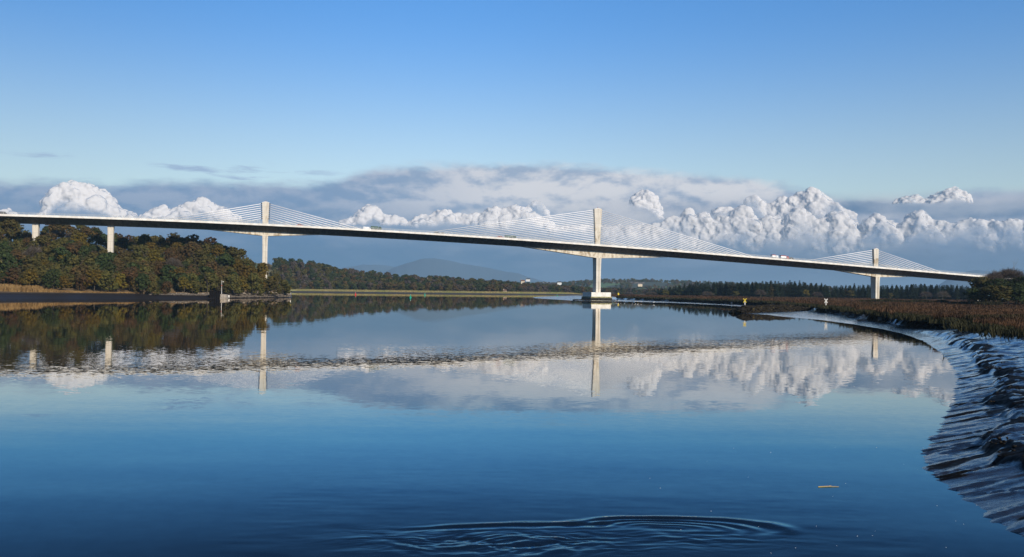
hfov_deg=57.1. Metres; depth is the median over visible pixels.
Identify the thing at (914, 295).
conifer
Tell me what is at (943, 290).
conifer
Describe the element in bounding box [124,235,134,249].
tree
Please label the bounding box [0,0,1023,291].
sky
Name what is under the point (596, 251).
cable stayed bridge
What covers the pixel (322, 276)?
bank
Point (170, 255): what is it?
tree
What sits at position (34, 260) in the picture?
tree
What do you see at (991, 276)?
tree
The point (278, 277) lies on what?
tree
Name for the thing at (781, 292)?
conifer
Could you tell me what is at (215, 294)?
old quay
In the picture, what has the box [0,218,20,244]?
tree
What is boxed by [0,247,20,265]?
tree
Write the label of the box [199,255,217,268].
tree
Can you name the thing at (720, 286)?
conifer
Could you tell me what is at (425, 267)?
mountain
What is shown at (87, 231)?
tree
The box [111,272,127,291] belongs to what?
tree
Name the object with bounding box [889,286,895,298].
conifer
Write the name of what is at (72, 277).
tree
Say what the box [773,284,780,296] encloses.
conifer
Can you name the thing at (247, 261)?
tree
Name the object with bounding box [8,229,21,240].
tree
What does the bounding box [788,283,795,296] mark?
conifer
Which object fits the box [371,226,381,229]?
lorry
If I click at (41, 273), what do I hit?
tree
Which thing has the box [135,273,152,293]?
tree
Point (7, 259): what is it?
tree
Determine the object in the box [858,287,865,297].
conifer
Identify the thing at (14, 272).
tree
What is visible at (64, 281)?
tree
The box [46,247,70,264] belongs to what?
tree
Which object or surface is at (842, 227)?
cloud
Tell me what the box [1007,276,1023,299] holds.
tree
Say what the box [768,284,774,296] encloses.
conifer
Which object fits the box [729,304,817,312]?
stone groyne
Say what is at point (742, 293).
conifer
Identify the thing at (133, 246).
tree
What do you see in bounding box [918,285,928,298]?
conifer
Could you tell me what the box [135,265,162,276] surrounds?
tree
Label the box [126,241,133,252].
tree
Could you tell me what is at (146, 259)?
tree
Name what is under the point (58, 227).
tree
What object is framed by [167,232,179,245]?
tree
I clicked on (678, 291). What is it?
bush
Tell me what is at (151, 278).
tree
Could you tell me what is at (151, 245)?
tree
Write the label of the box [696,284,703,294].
conifer
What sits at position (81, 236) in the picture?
tree
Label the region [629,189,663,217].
cloud
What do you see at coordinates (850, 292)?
bush
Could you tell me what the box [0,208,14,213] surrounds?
cloud
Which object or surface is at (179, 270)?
tree
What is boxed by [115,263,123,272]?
tree
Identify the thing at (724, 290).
conifer
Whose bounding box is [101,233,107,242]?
tree
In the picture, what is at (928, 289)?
conifer
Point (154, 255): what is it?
tree
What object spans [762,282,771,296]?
conifer
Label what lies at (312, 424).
water
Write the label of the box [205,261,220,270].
tree
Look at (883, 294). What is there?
conifer
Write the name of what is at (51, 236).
tree
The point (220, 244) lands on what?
tree
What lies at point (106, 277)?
tree
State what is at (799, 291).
conifer
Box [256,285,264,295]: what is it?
tree
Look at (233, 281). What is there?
tree
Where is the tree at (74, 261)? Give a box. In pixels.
[64,254,84,272]
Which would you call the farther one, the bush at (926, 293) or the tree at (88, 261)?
the bush at (926, 293)
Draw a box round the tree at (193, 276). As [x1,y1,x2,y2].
[186,272,198,291]
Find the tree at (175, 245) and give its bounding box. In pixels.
[167,242,182,249]
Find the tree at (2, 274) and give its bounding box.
[0,271,12,283]
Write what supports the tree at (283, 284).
on the headland
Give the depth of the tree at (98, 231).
629.86 m
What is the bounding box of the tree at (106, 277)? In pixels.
[96,270,118,291]
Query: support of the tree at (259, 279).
on the headland
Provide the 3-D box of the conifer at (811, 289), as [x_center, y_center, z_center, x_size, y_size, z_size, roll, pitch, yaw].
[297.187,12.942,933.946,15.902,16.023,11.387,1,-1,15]
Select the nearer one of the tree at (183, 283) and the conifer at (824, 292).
the tree at (183, 283)
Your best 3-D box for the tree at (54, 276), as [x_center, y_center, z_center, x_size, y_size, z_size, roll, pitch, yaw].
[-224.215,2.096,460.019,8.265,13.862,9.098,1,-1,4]
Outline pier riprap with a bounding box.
[573,299,617,300]
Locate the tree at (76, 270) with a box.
[69,264,88,277]
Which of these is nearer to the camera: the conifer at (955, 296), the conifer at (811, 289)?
the conifer at (955, 296)
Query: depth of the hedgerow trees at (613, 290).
1710.91 m
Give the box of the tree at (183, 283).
[178,276,192,292]
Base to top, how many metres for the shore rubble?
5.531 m
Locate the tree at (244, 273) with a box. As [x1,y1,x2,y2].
[236,264,253,278]
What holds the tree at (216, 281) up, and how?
on the headland
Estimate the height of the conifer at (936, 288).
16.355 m
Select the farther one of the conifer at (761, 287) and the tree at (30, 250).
the conifer at (761, 287)
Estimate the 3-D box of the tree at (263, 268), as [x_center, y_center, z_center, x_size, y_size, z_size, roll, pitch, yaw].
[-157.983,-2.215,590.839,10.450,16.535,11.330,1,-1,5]
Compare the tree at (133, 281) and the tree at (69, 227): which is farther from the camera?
the tree at (69, 227)
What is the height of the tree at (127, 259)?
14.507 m
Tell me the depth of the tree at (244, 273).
566.37 m
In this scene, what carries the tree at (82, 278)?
on the headland
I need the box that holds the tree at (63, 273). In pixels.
[52,270,65,288]
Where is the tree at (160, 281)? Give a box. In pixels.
[153,279,163,291]
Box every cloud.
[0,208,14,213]
[36,180,137,217]
[139,197,241,221]
[338,204,407,224]
[407,204,554,229]
[520,201,549,216]
[547,205,1023,252]
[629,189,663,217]
[710,187,857,220]
[892,186,972,203]
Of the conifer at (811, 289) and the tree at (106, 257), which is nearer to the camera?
the tree at (106, 257)
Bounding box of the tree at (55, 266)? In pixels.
[50,263,65,279]
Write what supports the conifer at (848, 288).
on the marsh
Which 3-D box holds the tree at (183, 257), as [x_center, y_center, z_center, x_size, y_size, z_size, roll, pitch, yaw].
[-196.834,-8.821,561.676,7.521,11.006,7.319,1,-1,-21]
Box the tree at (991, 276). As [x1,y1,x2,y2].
[977,270,1003,300]
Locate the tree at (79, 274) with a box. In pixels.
[74,273,89,288]
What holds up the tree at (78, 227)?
on the headland
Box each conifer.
[691,285,698,294]
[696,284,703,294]
[704,283,709,295]
[711,284,719,295]
[717,283,722,294]
[720,282,727,295]
[726,282,731,295]
[727,285,735,295]
[738,283,747,296]
[744,283,752,296]
[748,283,755,296]
[751,282,760,296]
[757,282,764,296]
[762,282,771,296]
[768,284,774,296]
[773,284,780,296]
[778,283,784,296]
[784,284,789,296]
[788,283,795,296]
[791,283,798,296]
[794,283,804,296]
[800,282,806,296]
[808,285,816,296]
[820,285,828,297]
[829,286,836,297]
[836,287,841,297]
[844,286,850,297]
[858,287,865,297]
[863,286,870,297]
[880,285,887,297]
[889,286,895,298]
[894,286,900,298]
[901,285,910,298]
[906,285,916,298]
[915,286,919,298]
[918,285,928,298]
[925,286,932,298]
[929,285,937,298]
[932,284,940,298]
[938,287,946,298]
[952,286,960,299]
[959,285,964,299]
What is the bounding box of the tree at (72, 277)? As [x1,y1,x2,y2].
[66,273,76,288]
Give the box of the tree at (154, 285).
[146,281,162,294]
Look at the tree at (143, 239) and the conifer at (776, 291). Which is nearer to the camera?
the tree at (143, 239)
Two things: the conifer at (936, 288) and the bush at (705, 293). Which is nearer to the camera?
the conifer at (936, 288)
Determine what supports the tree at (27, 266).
on the headland
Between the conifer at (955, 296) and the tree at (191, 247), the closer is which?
the tree at (191, 247)
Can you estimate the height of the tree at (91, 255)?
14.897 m
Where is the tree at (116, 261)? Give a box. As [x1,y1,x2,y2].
[113,258,125,267]
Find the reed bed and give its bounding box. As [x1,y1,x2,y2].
[611,294,1023,329]
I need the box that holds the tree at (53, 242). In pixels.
[48,240,59,246]
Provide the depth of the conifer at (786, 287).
937.73 m
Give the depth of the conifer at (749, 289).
940.11 m
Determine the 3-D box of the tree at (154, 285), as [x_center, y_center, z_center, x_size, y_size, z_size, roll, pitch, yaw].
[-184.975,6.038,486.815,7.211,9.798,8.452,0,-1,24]
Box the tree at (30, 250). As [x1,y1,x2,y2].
[22,245,43,256]
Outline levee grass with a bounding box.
[296,289,580,293]
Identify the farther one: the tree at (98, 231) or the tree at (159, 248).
the tree at (98, 231)
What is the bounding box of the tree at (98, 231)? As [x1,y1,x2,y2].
[88,228,102,245]
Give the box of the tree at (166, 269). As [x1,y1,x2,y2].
[160,264,178,282]
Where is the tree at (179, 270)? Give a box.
[168,267,184,285]
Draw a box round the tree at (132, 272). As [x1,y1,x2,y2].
[118,266,141,290]
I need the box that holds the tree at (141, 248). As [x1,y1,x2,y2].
[132,244,149,260]
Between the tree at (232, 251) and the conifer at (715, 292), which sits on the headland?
the tree at (232, 251)
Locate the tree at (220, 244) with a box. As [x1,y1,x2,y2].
[212,242,227,262]
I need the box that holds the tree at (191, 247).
[184,243,202,265]
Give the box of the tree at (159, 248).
[152,245,164,255]
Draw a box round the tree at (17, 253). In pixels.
[10,249,26,268]
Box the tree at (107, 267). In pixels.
[102,263,119,283]
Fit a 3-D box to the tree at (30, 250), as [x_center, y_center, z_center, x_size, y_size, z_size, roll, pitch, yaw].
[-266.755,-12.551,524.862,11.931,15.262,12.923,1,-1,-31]
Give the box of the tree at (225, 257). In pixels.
[216,253,234,270]
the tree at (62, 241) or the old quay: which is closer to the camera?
the old quay
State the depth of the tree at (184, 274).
512.32 m
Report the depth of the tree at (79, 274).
475.92 m
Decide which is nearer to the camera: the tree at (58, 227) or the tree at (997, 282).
the tree at (997, 282)
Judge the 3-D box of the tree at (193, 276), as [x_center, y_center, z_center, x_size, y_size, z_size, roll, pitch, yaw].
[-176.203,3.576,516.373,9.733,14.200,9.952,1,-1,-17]
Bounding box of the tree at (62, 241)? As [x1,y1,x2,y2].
[58,237,70,245]
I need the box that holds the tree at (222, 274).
[213,269,227,284]
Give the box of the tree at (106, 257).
[94,253,112,270]
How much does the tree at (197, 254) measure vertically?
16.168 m
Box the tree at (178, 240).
[176,237,186,246]
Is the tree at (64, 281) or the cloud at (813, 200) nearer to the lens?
the tree at (64, 281)
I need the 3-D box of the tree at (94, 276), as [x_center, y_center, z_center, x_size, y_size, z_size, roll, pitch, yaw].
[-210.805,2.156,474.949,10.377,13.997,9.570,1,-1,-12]
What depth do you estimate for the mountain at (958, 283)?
12806.92 m
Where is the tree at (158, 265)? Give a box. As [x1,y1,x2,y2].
[153,260,166,277]
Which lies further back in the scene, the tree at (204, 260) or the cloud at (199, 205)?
the cloud at (199, 205)
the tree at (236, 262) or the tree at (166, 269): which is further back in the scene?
the tree at (236, 262)
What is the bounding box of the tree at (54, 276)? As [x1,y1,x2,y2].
[41,269,61,288]
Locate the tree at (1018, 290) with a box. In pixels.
[1000,283,1023,304]
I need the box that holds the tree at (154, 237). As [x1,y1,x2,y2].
[149,235,163,245]
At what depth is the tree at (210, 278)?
519.51 m
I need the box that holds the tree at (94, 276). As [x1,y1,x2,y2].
[82,269,103,290]
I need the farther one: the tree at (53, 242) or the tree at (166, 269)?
the tree at (53, 242)
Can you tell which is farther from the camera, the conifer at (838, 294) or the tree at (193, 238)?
the conifer at (838, 294)
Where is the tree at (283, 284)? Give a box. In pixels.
[275,279,291,294]
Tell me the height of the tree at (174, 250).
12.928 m
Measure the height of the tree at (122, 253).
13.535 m
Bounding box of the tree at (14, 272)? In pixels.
[0,267,22,285]
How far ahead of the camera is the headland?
478.37 m
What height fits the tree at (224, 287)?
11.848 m
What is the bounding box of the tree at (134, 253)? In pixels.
[129,247,142,260]
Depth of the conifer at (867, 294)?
922.55 m
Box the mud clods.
[964,342,1023,456]
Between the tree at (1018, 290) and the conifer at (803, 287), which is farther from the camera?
the conifer at (803, 287)
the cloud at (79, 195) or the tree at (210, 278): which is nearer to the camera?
the tree at (210, 278)
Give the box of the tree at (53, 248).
[48,244,62,261]
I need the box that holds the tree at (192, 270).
[185,267,199,283]
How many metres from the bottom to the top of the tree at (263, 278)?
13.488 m
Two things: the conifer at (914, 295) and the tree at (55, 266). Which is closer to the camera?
the tree at (55, 266)
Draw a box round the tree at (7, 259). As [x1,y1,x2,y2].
[0,252,19,270]
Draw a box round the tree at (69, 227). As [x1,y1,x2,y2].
[62,225,71,236]
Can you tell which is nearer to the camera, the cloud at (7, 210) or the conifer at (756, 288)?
the conifer at (756, 288)
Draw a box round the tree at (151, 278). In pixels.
[142,271,156,289]
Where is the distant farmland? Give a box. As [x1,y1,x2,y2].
[577,282,686,288]
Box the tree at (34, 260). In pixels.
[18,255,41,271]
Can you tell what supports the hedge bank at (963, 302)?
on the marsh
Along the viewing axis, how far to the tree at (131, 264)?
513.53 m
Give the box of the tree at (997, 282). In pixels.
[982,278,1021,301]
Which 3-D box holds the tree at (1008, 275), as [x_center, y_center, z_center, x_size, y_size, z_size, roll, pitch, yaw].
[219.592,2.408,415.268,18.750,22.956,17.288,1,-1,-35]
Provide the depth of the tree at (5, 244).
523.38 m
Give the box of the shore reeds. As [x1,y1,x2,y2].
[0,283,271,293]
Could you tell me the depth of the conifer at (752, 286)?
940.08 m
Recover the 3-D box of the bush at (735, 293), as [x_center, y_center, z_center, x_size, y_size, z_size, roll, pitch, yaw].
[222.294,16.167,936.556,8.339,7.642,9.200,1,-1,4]
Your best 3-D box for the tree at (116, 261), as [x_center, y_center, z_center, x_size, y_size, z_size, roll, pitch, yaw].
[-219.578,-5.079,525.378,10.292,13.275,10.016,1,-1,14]
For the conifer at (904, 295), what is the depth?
913.38 m
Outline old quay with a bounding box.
[209,290,227,298]
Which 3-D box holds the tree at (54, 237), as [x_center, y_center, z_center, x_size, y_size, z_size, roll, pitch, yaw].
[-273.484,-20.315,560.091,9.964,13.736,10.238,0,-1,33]
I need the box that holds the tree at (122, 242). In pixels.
[116,237,128,251]
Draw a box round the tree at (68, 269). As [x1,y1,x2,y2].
[63,266,77,285]
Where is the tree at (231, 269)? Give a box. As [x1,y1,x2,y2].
[223,266,236,278]
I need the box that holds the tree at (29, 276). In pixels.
[20,269,37,285]
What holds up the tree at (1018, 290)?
on the marsh
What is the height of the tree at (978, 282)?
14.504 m
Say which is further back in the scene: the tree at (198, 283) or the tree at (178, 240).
the tree at (178, 240)
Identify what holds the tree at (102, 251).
on the headland
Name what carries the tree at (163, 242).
on the headland
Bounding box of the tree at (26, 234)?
[17,231,31,238]
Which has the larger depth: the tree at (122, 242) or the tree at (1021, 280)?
the tree at (122, 242)
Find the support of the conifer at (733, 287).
on the marsh
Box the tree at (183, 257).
[176,255,185,261]
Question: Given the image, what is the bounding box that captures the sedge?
[616,296,1023,338]
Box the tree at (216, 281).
[204,275,219,291]
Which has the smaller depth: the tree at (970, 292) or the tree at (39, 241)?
the tree at (970, 292)
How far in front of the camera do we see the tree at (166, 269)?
515.14 m
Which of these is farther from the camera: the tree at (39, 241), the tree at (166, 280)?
the tree at (39, 241)
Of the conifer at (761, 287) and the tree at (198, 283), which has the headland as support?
the tree at (198, 283)
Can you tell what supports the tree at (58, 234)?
on the headland
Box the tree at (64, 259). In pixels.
[58,254,83,270]
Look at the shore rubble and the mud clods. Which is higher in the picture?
the shore rubble
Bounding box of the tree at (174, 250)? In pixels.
[162,248,179,260]
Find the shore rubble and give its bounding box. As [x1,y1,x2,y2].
[176,290,284,293]
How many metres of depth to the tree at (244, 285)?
538.54 m
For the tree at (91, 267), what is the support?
on the headland
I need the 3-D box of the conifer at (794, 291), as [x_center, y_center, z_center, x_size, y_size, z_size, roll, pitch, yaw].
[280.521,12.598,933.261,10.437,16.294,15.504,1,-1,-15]
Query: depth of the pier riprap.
657.97 m
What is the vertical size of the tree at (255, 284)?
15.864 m
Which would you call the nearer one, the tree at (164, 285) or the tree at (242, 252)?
the tree at (164, 285)
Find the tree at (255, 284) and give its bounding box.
[243,273,261,294]
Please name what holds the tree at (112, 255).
on the headland
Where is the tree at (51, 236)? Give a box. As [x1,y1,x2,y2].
[39,233,55,247]
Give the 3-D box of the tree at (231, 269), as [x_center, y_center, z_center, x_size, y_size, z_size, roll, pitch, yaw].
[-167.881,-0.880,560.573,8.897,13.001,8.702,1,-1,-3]
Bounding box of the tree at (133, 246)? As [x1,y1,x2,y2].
[129,244,138,256]
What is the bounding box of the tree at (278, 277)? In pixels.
[273,273,281,280]
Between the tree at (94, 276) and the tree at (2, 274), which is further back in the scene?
the tree at (94, 276)
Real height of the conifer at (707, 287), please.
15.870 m
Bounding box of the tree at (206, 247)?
[200,243,212,255]
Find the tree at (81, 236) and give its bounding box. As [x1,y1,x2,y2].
[70,231,89,245]
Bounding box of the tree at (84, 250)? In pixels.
[77,245,92,259]
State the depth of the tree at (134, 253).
556.69 m
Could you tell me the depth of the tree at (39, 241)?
536.83 m
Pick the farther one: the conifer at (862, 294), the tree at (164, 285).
the conifer at (862, 294)
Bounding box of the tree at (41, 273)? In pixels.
[35,269,54,287]
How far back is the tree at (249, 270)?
568.88 m
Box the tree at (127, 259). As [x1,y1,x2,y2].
[113,255,135,268]
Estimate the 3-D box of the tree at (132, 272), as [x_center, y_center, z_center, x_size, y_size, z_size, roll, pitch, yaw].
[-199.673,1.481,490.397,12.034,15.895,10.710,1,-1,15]
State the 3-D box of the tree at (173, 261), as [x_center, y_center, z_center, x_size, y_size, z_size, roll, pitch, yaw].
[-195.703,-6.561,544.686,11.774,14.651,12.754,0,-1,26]
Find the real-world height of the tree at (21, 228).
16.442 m
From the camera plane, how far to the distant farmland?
3242.47 m
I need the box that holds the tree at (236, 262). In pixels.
[233,260,242,274]
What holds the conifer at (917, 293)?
on the marsh
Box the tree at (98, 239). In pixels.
[91,235,105,251]
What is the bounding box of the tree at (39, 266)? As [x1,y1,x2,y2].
[32,262,50,283]
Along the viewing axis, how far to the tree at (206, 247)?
579.29 m
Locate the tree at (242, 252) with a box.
[233,248,246,263]
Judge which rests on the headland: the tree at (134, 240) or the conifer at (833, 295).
the tree at (134, 240)
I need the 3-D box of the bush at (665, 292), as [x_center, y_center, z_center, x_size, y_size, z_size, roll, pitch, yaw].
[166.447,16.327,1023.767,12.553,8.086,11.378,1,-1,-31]
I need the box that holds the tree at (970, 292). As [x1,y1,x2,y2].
[963,287,989,301]
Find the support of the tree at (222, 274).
on the headland
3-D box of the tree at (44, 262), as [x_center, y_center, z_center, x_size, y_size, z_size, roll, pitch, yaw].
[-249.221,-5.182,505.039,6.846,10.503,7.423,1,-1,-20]
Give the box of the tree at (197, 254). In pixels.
[189,248,208,268]
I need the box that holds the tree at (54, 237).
[48,233,58,243]
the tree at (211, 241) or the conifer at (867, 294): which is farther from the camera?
the conifer at (867, 294)
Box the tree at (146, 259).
[137,257,151,273]
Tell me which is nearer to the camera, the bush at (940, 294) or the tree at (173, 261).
the tree at (173, 261)
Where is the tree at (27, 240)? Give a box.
[22,237,31,247]
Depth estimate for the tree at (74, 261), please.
500.26 m
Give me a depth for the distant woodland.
3320.87 m
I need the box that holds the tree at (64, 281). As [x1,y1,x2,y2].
[58,275,71,289]
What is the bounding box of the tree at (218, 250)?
[211,244,226,264]
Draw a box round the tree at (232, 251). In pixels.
[221,246,241,262]
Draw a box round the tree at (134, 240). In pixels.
[126,236,139,251]
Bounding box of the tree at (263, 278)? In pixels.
[253,275,267,286]
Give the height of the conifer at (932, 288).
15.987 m
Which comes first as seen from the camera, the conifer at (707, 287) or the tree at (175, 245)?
the tree at (175, 245)
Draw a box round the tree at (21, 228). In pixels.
[5,224,24,237]
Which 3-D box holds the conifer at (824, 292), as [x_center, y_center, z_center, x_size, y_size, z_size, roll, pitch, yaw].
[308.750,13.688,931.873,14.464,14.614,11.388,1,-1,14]
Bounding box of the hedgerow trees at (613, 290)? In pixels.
[470,278,672,293]
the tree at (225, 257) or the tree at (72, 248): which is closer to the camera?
the tree at (72, 248)
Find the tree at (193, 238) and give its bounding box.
[183,234,202,247]
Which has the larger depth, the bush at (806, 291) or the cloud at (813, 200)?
the cloud at (813, 200)
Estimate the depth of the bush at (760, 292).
922.72 m
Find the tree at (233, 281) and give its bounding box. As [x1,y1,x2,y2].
[225,274,242,295]
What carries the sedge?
on the mud bank at (962, 457)
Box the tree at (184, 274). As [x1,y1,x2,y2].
[174,272,191,291]
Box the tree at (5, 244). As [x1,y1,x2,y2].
[0,240,12,249]
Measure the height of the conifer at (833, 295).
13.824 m
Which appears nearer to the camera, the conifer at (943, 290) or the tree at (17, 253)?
the tree at (17, 253)
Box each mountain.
[340,264,393,276]
[383,258,544,282]
[938,270,1020,289]
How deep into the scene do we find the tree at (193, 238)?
618.96 m
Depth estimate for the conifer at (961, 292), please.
887.78 m
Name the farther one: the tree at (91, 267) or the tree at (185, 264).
the tree at (185, 264)
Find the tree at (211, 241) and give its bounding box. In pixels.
[203,237,216,253]
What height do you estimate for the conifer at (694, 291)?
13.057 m
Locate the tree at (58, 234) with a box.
[51,230,66,239]
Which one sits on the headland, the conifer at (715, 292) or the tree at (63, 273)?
the tree at (63, 273)
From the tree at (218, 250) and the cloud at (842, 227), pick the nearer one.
the tree at (218, 250)
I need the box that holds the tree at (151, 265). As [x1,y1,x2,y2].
[136,260,156,270]
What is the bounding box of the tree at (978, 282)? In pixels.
[968,276,991,300]
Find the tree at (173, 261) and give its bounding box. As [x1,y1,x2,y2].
[165,257,184,267]
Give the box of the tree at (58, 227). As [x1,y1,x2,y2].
[47,224,67,236]
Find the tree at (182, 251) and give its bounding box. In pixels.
[176,246,188,259]
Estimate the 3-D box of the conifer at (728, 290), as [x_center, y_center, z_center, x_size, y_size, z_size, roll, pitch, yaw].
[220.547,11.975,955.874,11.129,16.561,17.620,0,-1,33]
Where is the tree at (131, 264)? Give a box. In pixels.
[125,262,143,268]
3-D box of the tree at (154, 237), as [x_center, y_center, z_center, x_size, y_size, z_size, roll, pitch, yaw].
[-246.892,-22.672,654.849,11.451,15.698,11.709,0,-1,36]
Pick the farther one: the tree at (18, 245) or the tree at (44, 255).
the tree at (18, 245)
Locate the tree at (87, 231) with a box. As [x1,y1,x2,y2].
[76,226,97,242]
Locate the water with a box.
[0,292,1023,556]
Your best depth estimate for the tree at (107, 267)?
498.07 m
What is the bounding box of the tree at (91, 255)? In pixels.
[84,252,97,261]
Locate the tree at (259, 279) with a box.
[246,272,264,290]
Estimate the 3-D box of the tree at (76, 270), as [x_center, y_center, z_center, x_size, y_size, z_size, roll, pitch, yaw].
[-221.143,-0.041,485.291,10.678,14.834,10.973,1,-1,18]
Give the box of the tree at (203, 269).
[199,266,217,281]
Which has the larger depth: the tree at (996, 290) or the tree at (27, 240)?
the tree at (27, 240)
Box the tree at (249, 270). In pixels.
[242,265,261,277]
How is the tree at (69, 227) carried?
on the headland
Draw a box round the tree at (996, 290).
[971,285,1013,301]
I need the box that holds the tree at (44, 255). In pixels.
[35,252,53,269]
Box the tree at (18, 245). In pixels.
[10,240,26,254]
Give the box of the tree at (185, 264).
[180,261,189,267]
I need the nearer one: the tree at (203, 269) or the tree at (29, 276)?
the tree at (29, 276)
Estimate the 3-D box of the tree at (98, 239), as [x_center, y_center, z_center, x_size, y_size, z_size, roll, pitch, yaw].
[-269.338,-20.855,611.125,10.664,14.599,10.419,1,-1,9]
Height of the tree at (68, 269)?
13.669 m
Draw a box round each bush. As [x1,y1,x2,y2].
[659,290,669,294]
[673,289,684,294]
[701,291,713,294]
[731,291,739,295]
[754,289,766,294]
[802,289,809,295]
[847,290,854,295]
[919,291,934,298]
[934,290,950,297]
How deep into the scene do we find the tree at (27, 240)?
578.54 m
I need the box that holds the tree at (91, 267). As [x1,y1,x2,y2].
[84,264,102,272]
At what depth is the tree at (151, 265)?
515.35 m
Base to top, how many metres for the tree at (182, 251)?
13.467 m
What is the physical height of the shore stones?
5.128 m
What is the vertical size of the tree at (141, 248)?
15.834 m
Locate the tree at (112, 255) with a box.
[104,252,117,262]
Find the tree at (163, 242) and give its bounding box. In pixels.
[155,238,169,247]
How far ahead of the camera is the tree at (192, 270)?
528.12 m
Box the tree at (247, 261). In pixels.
[241,257,254,269]
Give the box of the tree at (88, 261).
[82,257,99,267]
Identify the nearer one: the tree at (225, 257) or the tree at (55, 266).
the tree at (55, 266)
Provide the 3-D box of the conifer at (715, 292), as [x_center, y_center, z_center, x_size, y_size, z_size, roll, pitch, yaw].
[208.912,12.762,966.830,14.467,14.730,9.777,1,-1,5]
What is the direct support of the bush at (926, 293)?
on the marsh
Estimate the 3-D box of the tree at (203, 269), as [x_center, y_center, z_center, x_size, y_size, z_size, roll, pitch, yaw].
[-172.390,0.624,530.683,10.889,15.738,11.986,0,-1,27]
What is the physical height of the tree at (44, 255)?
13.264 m
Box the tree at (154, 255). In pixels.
[148,249,165,264]
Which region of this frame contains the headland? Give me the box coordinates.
[0,235,291,297]
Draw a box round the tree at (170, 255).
[165,251,180,264]
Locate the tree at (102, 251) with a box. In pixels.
[97,249,107,261]
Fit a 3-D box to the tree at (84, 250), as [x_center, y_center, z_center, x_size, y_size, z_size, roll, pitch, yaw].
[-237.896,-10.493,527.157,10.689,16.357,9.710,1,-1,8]
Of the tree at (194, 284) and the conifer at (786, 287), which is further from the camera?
the conifer at (786, 287)
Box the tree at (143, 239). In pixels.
[136,235,151,245]
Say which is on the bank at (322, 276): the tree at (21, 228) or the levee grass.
the levee grass
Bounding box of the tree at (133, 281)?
[129,277,140,291]
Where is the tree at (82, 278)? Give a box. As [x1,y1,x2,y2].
[76,274,91,289]
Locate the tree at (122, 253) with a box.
[112,248,131,263]
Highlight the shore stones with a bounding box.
[148,291,290,297]
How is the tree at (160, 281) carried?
on the headland
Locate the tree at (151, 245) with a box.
[144,242,156,255]
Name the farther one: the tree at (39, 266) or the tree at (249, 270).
the tree at (249, 270)
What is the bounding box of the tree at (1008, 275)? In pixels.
[991,264,1023,303]
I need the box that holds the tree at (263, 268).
[255,262,269,276]
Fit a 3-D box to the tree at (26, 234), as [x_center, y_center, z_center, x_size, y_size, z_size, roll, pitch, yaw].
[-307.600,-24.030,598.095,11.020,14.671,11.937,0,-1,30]
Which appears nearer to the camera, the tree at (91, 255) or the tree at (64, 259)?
the tree at (64, 259)
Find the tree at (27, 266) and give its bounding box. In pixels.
[17,262,38,284]
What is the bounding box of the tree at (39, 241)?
[29,235,52,254]
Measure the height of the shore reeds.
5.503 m
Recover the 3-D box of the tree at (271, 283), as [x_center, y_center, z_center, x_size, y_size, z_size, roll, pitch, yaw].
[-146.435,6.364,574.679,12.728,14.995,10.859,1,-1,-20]
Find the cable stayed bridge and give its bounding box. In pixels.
[0,201,986,299]
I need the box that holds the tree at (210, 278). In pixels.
[199,271,217,293]
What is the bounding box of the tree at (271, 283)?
[261,277,282,296]
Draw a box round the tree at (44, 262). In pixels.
[41,259,49,268]
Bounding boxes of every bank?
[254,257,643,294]
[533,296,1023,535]
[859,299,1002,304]
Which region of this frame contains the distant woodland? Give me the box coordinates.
[518,278,829,293]
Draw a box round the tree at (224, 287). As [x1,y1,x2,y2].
[216,279,230,293]
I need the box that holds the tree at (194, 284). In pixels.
[188,280,199,293]
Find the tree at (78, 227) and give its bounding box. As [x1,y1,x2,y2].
[74,225,85,232]
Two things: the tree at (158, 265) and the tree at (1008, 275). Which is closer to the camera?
the tree at (1008, 275)
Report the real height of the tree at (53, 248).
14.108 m
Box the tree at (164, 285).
[160,281,172,293]
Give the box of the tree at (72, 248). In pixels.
[65,242,81,254]
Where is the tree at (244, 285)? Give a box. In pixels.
[236,275,248,295]
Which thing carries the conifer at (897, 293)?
on the marsh
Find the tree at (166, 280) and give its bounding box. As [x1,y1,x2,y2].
[158,278,173,291]
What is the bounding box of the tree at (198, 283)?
[192,281,203,293]

